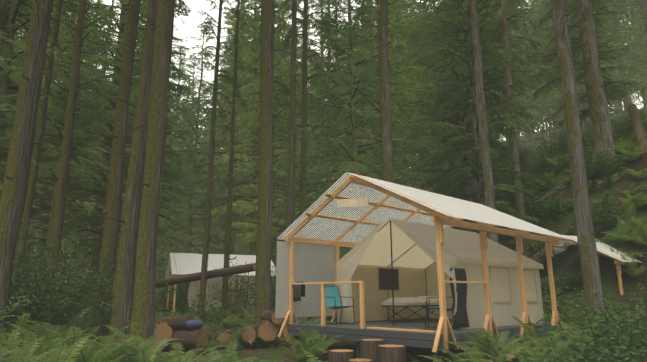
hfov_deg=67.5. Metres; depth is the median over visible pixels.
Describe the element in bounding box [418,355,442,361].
fern
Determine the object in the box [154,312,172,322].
fern
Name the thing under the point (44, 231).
conifer
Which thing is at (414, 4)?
conifer
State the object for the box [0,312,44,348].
fern
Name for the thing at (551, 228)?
bank bush
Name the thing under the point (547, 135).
conifer
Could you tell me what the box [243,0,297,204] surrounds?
conifer
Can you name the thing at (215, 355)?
fern
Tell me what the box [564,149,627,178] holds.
bank bush
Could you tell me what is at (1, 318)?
fern
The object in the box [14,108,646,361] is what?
terrain
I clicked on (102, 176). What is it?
conifer
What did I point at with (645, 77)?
conifer
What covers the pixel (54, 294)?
bush
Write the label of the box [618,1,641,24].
conifer
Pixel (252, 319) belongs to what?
fern
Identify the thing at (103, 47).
conifer
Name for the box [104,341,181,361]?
fern
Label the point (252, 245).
conifer
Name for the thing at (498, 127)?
conifer tree
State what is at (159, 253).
conifer
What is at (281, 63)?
conifer
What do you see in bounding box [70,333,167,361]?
fern
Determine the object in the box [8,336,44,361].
fern
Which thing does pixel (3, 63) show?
conifer
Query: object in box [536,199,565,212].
bank fern
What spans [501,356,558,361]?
fern
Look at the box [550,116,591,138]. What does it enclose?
understory
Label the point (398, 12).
conifer
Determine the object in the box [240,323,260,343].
firewood
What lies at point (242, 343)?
fern
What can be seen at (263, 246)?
conifer
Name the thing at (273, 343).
fern
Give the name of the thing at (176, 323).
firewood
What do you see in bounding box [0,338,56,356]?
fern
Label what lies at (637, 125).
bank log
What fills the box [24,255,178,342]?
bush
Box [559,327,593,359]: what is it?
fern
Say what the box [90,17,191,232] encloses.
conifer
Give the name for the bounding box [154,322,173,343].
log
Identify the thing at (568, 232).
bank log
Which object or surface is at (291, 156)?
conifer
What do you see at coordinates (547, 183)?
bank fern
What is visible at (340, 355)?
stump
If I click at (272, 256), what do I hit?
conifer
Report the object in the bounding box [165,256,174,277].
second roof sheet
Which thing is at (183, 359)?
fern
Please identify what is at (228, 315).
fern
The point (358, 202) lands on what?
sign plaque
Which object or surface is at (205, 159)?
conifer
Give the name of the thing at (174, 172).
conifer
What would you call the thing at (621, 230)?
bank fern
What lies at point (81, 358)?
fern
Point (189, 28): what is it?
sky
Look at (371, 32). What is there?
conifer
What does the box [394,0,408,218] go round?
conifer
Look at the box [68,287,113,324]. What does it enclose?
bush
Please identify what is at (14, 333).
fern
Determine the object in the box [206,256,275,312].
understory
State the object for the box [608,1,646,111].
conifer
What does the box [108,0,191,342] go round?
conifer
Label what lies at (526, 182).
understory
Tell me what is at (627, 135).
bank bush
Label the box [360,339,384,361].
round step
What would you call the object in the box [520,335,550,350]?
fern
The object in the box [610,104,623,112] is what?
conifer
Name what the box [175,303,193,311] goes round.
fern
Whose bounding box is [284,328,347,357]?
fern
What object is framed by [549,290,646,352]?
salal
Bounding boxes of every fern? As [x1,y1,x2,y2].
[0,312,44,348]
[0,315,18,330]
[0,328,48,361]
[0,332,22,351]
[0,332,27,350]
[0,334,88,361]
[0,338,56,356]
[0,350,22,361]
[1,338,62,361]
[5,320,86,348]
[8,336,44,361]
[9,311,66,331]
[14,329,62,350]
[22,326,113,350]
[29,322,83,339]
[30,346,64,361]
[31,307,100,335]
[36,341,123,361]
[40,322,138,361]
[45,334,91,361]
[50,325,118,351]
[59,315,90,336]
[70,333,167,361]
[76,324,178,360]
[79,309,92,324]
[88,347,129,361]
[91,320,108,335]
[91,337,167,358]
[97,337,180,361]
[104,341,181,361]
[105,335,139,344]
[127,335,231,361]
[134,351,150,361]
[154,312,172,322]
[163,297,186,312]
[172,351,194,361]
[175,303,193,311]
[176,292,188,308]
[189,339,258,361]
[197,312,232,335]
[201,327,242,350]
[202,352,239,361]
[205,302,236,317]
[206,311,241,326]
[207,313,238,323]
[226,328,256,348]
[232,308,254,320]
[234,314,254,325]
[257,336,286,347]
[278,327,321,353]
[280,333,320,361]
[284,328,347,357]
[293,317,326,322]
[301,348,322,361]
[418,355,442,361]
[430,328,535,360]
[431,346,494,361]
[448,336,527,361]
[457,330,580,361]
[471,330,535,350]
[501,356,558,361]
[512,316,571,344]
[513,350,535,361]
[517,336,593,360]
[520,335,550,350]
[528,332,591,353]
[531,171,557,189]
[533,338,566,359]
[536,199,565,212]
[540,276,559,287]
[541,154,568,164]
[541,278,578,295]
[541,322,597,338]
[542,154,569,171]
[545,335,570,359]
[546,154,568,164]
[548,330,610,342]
[557,234,575,250]
[559,309,584,323]
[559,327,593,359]
[560,198,573,208]
[561,308,604,330]
[583,142,592,149]
[588,180,601,192]
[590,191,616,204]
[593,172,622,185]
[597,212,625,224]
[602,218,646,244]
[603,298,621,309]
[609,145,646,162]
[611,199,646,226]
[611,219,646,245]
[613,192,646,210]
[615,129,646,152]
[615,255,646,278]
[617,182,642,194]
[617,248,646,258]
[620,167,646,179]
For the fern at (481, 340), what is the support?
on the terrain
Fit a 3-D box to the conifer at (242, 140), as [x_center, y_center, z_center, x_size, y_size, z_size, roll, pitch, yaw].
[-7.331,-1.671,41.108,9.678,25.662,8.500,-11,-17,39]
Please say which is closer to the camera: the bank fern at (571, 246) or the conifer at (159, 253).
the bank fern at (571, 246)
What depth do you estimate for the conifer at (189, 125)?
37.00 m
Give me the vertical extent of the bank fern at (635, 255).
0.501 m
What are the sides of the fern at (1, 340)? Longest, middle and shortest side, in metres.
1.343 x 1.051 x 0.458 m
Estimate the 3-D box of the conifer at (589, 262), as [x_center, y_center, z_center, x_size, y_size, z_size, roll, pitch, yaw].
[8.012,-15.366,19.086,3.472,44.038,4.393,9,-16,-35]
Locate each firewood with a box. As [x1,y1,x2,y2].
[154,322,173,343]
[155,315,192,330]
[168,330,208,350]
[191,326,212,341]
[214,330,232,347]
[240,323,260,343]
[257,320,278,342]
[260,310,283,324]
[283,325,296,341]
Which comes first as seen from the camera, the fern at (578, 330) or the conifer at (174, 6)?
the fern at (578, 330)
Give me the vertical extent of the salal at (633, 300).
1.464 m
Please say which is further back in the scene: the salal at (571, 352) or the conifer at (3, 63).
the conifer at (3, 63)
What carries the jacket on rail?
attached to the timber frame at (439, 219)
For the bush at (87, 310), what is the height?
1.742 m
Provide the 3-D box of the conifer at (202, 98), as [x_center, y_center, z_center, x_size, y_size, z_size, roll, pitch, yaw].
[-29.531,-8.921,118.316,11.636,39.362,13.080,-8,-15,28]
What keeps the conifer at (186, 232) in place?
on the terrain
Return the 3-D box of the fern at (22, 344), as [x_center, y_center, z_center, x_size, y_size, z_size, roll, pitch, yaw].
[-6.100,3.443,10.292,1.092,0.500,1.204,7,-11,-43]
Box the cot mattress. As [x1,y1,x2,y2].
[380,296,446,305]
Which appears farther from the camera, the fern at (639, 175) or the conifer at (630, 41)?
the conifer at (630, 41)
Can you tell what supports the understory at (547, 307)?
on the terrain
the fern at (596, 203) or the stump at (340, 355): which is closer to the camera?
the stump at (340, 355)
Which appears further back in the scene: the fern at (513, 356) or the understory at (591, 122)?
the understory at (591, 122)
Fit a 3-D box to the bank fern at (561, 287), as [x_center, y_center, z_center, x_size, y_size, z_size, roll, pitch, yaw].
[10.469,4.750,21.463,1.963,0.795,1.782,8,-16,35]
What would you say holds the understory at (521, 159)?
on the terrain
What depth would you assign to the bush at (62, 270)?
13.16 m
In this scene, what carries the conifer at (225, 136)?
on the terrain
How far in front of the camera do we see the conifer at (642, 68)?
61.57 m
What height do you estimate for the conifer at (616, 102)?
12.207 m
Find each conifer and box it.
[0,0,60,85]
[0,0,80,339]
[0,0,100,220]
[0,0,127,275]
[0,0,134,301]
[0,4,67,192]
[0,29,25,78]
[0,37,22,184]
[1,7,106,271]
[4,0,202,290]
[13,0,77,284]
[15,102,93,271]
[28,0,197,279]
[37,0,99,319]
[37,13,102,270]
[37,23,133,291]
[60,0,114,266]
[63,39,168,273]
[72,1,118,273]
[82,7,202,265]
[87,11,130,272]
[90,0,144,336]
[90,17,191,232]
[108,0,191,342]
[117,90,200,276]
[117,93,203,301]
[120,0,172,361]
[158,0,183,231]
[159,36,216,287]
[161,15,243,299]
[161,93,219,294]
[170,71,208,252]
[177,0,318,254]
[178,4,259,249]
[181,24,256,252]
[181,104,210,252]
[182,61,203,250]
[183,10,258,234]
[183,32,274,254]
[186,74,210,158]
[191,0,240,324]
[199,0,329,251]
[203,5,258,141]
[211,0,254,325]
[223,5,341,254]
[241,0,281,347]
[241,57,332,260]
[241,74,314,284]
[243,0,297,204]
[244,8,313,235]
[248,16,285,140]
[272,0,382,258]
[273,0,369,238]
[277,0,330,318]
[280,0,311,322]
[284,0,426,256]
[295,0,469,255]
[297,42,320,190]
[308,14,358,157]
[311,36,362,166]
[313,0,347,239]
[323,89,382,240]
[332,2,376,188]
[333,0,396,220]
[343,0,411,216]
[354,0,434,177]
[361,0,403,220]
[376,0,411,215]
[377,0,432,187]
[379,0,505,190]
[388,0,543,200]
[393,0,458,191]
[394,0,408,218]
[394,0,459,182]
[411,8,524,175]
[416,104,498,230]
[419,0,522,179]
[447,0,507,247]
[464,0,538,255]
[487,32,547,145]
[490,0,559,147]
[491,0,563,149]
[500,2,549,146]
[516,100,538,148]
[521,0,612,130]
[524,0,562,136]
[525,1,609,128]
[526,36,563,141]
[527,0,615,79]
[530,31,558,137]
[533,0,604,329]
[537,0,625,176]
[540,109,560,136]
[541,0,644,95]
[555,13,634,85]
[564,0,584,132]
[570,14,622,114]
[580,61,622,118]
[598,0,646,100]
[599,0,640,115]
[600,0,646,107]
[606,1,634,115]
[607,0,646,61]
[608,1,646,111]
[610,73,622,117]
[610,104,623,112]
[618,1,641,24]
[626,0,646,87]
[630,19,646,101]
[635,13,646,65]
[639,37,646,106]
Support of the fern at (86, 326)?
on the terrain
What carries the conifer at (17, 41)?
on the terrain
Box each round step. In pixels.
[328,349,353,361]
[348,359,371,361]
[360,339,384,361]
[378,344,405,361]
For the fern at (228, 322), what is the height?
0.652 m
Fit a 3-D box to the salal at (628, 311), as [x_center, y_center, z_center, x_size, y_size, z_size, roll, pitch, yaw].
[4.727,2.182,6.389,2.416,1.724,2.751,-1,-13,3]
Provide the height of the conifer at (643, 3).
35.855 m
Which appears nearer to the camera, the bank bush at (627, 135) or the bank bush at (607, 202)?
the bank bush at (607, 202)
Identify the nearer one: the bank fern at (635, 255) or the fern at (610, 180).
the bank fern at (635, 255)
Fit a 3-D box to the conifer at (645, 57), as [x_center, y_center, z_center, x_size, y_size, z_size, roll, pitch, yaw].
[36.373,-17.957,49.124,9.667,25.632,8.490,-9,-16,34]
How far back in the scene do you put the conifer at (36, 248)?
36.67 m
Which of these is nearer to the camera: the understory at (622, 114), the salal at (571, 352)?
the salal at (571, 352)
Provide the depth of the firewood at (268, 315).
13.07 m
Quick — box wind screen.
[275,241,334,317]
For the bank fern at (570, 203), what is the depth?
25.15 m
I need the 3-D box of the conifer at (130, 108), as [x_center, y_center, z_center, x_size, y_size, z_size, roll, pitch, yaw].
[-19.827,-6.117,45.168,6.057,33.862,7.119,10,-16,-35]
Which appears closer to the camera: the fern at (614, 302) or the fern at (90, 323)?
the fern at (90, 323)
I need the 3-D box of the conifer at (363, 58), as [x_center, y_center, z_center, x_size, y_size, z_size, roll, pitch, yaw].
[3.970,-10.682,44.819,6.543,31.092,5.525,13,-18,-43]
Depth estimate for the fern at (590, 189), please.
25.31 m
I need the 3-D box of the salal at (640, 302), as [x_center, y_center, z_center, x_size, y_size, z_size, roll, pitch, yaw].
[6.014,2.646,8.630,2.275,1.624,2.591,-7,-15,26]
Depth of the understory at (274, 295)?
21.15 m
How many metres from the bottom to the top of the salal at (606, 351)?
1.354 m
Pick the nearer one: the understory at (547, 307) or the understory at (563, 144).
the understory at (547, 307)
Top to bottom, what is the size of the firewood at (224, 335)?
0.417 m
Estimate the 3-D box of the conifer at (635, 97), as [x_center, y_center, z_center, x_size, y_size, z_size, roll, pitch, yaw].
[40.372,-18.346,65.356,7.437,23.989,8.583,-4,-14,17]
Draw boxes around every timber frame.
[166,253,274,313]
[277,174,568,352]
[532,235,631,295]
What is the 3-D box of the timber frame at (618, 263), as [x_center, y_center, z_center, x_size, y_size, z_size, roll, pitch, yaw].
[13.138,4.548,22.407,6.026,3.796,5.120,7,-15,-26]
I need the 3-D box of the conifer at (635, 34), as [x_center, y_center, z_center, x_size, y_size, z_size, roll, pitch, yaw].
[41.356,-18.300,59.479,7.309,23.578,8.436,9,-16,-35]
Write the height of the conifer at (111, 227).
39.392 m
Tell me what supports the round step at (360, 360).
on the terrain
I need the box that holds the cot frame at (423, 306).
[382,305,439,321]
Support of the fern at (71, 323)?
on the terrain
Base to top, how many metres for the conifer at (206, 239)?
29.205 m
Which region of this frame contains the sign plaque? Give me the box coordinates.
[337,198,368,207]
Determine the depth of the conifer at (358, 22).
53.83 m
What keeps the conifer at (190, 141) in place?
on the terrain
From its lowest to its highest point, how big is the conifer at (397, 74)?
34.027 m
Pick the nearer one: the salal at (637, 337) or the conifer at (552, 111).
the salal at (637, 337)
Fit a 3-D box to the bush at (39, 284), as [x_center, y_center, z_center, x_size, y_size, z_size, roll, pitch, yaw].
[-8.011,3.296,13.345,3.704,2.220,3.775,-8,-16,32]
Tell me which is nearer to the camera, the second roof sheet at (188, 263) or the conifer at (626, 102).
the second roof sheet at (188, 263)
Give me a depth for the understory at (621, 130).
30.84 m
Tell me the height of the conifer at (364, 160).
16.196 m
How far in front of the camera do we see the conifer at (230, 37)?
42.63 m
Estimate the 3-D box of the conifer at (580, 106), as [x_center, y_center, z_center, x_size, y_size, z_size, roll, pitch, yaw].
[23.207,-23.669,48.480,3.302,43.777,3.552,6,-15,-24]
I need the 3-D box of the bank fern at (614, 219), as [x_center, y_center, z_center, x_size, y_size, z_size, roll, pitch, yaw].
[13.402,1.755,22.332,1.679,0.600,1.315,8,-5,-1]
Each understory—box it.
[78,281,180,325]
[166,292,236,324]
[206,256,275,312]
[229,264,275,307]
[480,140,536,169]
[493,137,532,168]
[493,163,548,198]
[496,178,571,227]
[518,126,568,169]
[540,276,585,323]
[544,129,592,154]
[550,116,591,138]
[566,191,634,235]
[584,110,618,129]
[591,108,646,139]
[610,103,646,130]
[610,104,645,121]
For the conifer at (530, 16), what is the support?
on the terrain
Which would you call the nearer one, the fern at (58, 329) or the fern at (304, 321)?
the fern at (58, 329)
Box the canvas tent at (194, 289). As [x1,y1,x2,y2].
[188,277,254,313]
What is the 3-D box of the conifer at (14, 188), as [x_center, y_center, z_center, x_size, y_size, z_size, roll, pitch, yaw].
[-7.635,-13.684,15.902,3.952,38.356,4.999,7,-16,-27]
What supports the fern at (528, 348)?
on the terrain
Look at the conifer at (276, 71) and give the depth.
59.89 m
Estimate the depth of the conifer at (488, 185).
19.39 m
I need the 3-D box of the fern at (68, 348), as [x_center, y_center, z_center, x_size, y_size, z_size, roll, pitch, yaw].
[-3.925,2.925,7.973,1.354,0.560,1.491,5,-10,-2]
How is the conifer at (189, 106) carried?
on the terrain
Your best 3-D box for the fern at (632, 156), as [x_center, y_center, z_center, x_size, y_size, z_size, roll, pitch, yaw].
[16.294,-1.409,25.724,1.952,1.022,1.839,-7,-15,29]
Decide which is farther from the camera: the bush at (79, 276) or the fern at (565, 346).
the bush at (79, 276)
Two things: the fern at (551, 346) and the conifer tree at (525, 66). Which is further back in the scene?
the conifer tree at (525, 66)
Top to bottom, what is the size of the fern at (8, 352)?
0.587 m
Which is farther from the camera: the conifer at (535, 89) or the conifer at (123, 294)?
the conifer at (535, 89)
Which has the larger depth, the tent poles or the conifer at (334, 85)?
the conifer at (334, 85)
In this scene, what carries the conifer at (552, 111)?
on the terrain
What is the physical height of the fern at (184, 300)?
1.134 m
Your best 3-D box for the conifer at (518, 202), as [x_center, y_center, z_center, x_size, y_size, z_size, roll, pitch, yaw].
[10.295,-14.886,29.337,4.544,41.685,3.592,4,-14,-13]
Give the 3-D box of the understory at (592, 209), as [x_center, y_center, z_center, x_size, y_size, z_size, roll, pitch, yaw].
[13.142,1.558,22.844,2.958,2.111,3.368,-13,-18,43]
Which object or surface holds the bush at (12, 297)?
on the terrain
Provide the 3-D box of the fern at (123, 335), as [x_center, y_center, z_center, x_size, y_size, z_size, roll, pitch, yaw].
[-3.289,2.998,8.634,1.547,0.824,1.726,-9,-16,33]
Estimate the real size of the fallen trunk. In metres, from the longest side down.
6.220 x 0.348 x 0.334 m
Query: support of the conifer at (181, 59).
on the terrain
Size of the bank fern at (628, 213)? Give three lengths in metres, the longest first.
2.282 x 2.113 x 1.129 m
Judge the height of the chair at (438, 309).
0.944 m
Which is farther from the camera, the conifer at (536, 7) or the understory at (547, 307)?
the conifer at (536, 7)
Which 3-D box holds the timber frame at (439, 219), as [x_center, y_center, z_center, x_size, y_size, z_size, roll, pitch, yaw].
[2.643,2.092,12.669,6.026,3.796,5.120,12,-18,-41]
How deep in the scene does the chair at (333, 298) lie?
12.38 m
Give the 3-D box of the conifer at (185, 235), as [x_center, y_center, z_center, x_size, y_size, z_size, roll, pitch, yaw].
[-12.128,0.831,35.814,6.524,18.235,5.653,2,-13,-11]
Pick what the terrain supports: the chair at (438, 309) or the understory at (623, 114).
the understory at (623, 114)
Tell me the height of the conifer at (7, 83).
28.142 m
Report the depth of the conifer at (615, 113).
58.51 m
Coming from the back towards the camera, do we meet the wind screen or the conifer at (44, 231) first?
the conifer at (44, 231)
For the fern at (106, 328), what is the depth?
12.96 m
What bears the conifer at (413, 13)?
on the terrain
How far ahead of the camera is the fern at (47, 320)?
12.34 m
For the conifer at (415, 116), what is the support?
on the terrain
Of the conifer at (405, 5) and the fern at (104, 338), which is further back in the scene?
the conifer at (405, 5)
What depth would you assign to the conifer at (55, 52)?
18.18 m
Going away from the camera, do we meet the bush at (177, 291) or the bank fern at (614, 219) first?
the bank fern at (614, 219)
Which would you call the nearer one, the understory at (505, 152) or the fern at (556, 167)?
the fern at (556, 167)
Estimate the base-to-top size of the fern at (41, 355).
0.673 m
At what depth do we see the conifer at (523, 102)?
45.79 m
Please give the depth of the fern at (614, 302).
18.86 m
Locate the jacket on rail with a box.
[293,281,304,301]
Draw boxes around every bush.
[0,251,98,334]
[2,254,110,337]
[4,222,116,325]
[7,257,94,336]
[24,251,96,305]
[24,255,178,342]
[60,261,96,301]
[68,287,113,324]
[71,289,94,337]
[78,296,111,331]
[155,272,187,301]
[158,263,189,302]
[524,240,566,266]
[535,217,567,244]
[553,263,599,288]
[559,149,594,169]
[562,191,622,228]
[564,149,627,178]
[565,214,615,235]
[566,287,638,325]
[581,127,614,137]
[583,119,630,157]
[601,151,628,169]
[618,122,646,140]
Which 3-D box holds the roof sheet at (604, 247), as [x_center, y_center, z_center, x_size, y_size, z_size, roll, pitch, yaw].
[13.818,3.084,21.586,5.970,1.332,2.620,7,-15,-26]
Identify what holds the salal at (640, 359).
on the terrain
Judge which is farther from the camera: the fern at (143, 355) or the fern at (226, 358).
the fern at (226, 358)
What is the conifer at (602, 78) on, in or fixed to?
on the terrain
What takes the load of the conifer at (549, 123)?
on the terrain
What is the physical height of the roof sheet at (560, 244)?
1.332 m
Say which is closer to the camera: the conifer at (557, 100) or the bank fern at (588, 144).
the bank fern at (588, 144)
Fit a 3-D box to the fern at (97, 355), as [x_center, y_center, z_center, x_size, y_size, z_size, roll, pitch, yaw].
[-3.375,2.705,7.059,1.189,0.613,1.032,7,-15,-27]
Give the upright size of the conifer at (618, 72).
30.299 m
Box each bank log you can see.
[525,159,590,218]
[528,227,573,258]
[541,202,628,297]
[595,190,607,215]
[628,103,646,158]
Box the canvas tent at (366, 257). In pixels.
[335,218,543,329]
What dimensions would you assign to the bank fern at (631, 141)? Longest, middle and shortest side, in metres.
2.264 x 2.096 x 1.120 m
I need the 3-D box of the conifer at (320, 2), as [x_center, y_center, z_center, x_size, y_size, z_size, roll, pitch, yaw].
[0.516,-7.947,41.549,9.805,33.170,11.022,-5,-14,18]
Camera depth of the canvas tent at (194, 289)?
27.14 m
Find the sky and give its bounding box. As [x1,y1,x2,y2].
[22,0,642,255]
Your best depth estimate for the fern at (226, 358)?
8.34 m
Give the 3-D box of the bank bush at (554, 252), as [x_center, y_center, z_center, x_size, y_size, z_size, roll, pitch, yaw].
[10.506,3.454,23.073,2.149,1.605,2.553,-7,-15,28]
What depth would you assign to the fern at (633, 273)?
19.17 m
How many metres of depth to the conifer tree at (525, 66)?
32.90 m
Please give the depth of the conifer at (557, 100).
52.27 m
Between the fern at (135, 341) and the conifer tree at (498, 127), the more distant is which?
the conifer tree at (498, 127)
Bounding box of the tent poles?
[378,220,460,328]
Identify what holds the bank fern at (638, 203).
on the terrain
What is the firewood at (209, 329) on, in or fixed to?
on the terrain
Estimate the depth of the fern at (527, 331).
10.45 m
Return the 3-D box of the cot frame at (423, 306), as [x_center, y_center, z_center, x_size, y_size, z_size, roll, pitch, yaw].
[2.627,3.791,13.932,1.976,0.428,0.826,12,-18,-41]
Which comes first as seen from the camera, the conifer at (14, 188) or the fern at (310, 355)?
the fern at (310, 355)
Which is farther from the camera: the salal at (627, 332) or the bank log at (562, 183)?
the bank log at (562, 183)
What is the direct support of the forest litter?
on the terrain
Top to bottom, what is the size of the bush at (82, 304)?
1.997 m
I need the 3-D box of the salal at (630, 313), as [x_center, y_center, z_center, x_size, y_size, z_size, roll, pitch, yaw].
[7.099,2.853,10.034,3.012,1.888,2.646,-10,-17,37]
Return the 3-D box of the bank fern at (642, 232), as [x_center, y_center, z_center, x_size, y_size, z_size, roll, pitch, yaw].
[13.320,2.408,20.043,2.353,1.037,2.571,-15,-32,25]
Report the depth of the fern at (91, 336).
8.61 m
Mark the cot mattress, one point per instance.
(412, 301)
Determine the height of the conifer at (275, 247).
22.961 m
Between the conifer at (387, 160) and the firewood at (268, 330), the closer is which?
the firewood at (268, 330)
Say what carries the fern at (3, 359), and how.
on the terrain
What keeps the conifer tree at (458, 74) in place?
on the terrain
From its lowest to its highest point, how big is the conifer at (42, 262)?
30.427 m
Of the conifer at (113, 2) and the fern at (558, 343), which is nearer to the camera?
the fern at (558, 343)
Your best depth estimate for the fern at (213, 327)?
15.90 m
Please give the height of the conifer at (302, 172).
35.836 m
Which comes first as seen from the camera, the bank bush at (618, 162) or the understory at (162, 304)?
the understory at (162, 304)
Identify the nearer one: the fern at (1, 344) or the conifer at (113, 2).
the fern at (1, 344)
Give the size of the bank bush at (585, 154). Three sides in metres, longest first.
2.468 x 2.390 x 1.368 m
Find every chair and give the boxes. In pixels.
[326,286,354,324]
[425,283,458,330]
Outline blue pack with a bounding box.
[185,320,202,328]
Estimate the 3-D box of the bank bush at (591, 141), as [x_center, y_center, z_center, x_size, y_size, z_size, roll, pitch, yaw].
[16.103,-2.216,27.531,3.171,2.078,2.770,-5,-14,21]
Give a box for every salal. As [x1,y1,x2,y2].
[526,309,646,361]
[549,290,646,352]
[549,307,646,361]
[554,343,588,361]
[568,293,646,342]
[586,318,646,351]
[588,283,646,332]
[593,291,646,330]
[594,285,646,339]
[595,296,644,359]
[602,335,646,361]
[626,333,646,355]
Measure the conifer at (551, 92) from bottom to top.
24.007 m
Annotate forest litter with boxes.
[82,337,510,361]
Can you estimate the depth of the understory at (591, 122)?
49.92 m
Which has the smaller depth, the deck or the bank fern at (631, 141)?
the deck
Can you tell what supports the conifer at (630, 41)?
on the terrain
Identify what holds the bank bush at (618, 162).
on the terrain
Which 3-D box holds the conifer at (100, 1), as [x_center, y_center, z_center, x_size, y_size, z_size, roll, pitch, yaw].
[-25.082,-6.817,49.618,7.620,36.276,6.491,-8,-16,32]
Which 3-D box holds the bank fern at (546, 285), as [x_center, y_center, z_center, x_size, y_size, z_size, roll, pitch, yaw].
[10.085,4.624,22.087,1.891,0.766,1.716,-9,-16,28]
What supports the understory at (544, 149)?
on the terrain
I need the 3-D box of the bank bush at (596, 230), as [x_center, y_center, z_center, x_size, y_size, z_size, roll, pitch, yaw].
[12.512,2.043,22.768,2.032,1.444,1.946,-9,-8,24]
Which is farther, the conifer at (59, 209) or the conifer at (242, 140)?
the conifer at (242, 140)
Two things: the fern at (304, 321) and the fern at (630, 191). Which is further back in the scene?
the fern at (630, 191)
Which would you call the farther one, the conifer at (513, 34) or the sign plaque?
the conifer at (513, 34)
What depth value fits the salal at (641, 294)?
10.67 m
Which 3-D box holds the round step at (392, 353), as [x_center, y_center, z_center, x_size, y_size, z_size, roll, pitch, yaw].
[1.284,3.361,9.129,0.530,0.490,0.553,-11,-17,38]
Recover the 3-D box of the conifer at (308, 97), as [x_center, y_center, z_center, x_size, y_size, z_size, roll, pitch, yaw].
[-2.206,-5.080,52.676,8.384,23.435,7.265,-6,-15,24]
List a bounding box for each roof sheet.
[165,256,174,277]
[170,253,275,275]
[277,172,455,242]
[348,172,572,239]
[532,241,577,262]
[562,235,640,261]
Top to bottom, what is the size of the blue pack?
0.252 m
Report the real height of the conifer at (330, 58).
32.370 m
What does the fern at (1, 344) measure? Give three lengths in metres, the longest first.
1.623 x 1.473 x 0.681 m
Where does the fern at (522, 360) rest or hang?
on the terrain
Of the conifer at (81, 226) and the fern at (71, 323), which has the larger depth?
the conifer at (81, 226)
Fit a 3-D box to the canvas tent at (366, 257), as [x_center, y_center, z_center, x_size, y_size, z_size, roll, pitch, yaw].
[2.957,2.426,12.806,4.580,2.550,3.978,12,-18,-41]
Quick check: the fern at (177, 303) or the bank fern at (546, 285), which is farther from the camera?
the fern at (177, 303)
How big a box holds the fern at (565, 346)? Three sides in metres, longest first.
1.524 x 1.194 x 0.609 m
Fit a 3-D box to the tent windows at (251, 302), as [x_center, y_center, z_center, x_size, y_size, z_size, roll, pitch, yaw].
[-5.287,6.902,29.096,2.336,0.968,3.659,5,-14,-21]
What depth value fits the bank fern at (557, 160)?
29.19 m
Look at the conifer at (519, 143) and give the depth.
54.37 m
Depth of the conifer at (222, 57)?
65.29 m
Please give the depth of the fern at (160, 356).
7.95 m
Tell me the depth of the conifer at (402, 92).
26.80 m
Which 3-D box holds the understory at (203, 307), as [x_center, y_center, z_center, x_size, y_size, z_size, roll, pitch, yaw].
[-4.832,4.971,18.266,2.654,1.518,2.308,8,-15,-30]
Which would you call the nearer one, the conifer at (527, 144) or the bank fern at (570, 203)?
the bank fern at (570, 203)
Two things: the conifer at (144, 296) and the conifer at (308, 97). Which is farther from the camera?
the conifer at (308, 97)
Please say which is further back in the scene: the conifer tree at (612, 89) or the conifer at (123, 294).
the conifer tree at (612, 89)
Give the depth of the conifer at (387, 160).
19.89 m
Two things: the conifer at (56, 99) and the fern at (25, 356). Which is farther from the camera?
the conifer at (56, 99)
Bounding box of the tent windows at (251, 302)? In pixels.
[221,290,254,304]
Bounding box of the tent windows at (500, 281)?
[377,267,537,302]
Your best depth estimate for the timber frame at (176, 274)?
26.85 m
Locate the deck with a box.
[288,318,567,361]
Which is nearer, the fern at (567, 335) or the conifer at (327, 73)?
the fern at (567, 335)
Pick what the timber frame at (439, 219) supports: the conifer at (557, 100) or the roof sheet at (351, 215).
the roof sheet at (351, 215)
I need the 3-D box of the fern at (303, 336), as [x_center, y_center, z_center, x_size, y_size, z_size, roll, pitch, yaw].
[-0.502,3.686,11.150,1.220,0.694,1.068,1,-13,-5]
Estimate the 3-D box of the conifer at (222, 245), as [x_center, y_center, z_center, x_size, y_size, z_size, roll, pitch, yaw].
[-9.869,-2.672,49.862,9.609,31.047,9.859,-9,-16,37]
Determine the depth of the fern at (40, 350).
7.80 m
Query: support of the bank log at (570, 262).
on the terrain
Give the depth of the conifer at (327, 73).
56.08 m
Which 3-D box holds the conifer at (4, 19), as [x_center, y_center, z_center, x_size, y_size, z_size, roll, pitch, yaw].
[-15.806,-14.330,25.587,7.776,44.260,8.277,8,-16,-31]
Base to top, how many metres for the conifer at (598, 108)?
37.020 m
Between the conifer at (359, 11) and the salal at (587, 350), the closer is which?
the salal at (587, 350)
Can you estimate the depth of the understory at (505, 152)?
35.07 m
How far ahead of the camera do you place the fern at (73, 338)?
8.84 m
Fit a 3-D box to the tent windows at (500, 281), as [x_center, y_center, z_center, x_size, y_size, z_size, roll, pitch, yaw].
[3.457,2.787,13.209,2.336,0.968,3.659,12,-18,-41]
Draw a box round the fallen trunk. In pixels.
[155,263,255,287]
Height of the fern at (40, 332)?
0.874 m
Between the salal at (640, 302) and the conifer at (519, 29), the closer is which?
the salal at (640, 302)
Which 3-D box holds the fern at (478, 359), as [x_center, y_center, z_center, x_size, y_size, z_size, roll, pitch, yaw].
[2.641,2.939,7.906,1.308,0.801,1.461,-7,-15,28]
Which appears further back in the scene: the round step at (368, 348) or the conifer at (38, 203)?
the conifer at (38, 203)
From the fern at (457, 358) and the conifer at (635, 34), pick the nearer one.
the fern at (457, 358)
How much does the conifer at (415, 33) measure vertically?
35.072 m
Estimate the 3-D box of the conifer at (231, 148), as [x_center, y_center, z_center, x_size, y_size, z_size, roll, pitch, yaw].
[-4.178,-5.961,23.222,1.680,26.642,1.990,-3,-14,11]
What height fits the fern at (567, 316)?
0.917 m
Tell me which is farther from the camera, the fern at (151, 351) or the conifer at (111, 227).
the conifer at (111, 227)
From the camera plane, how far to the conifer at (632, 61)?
60.03 m
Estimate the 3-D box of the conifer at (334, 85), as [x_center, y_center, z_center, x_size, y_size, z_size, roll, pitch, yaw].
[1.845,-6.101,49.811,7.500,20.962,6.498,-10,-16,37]
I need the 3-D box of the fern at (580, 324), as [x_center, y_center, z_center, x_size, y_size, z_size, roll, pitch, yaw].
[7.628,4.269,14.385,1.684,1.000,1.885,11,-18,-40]
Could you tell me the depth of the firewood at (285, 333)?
12.86 m
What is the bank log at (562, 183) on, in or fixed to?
on the terrain
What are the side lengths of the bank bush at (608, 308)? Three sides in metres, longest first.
2.437 x 2.335 x 1.733 m

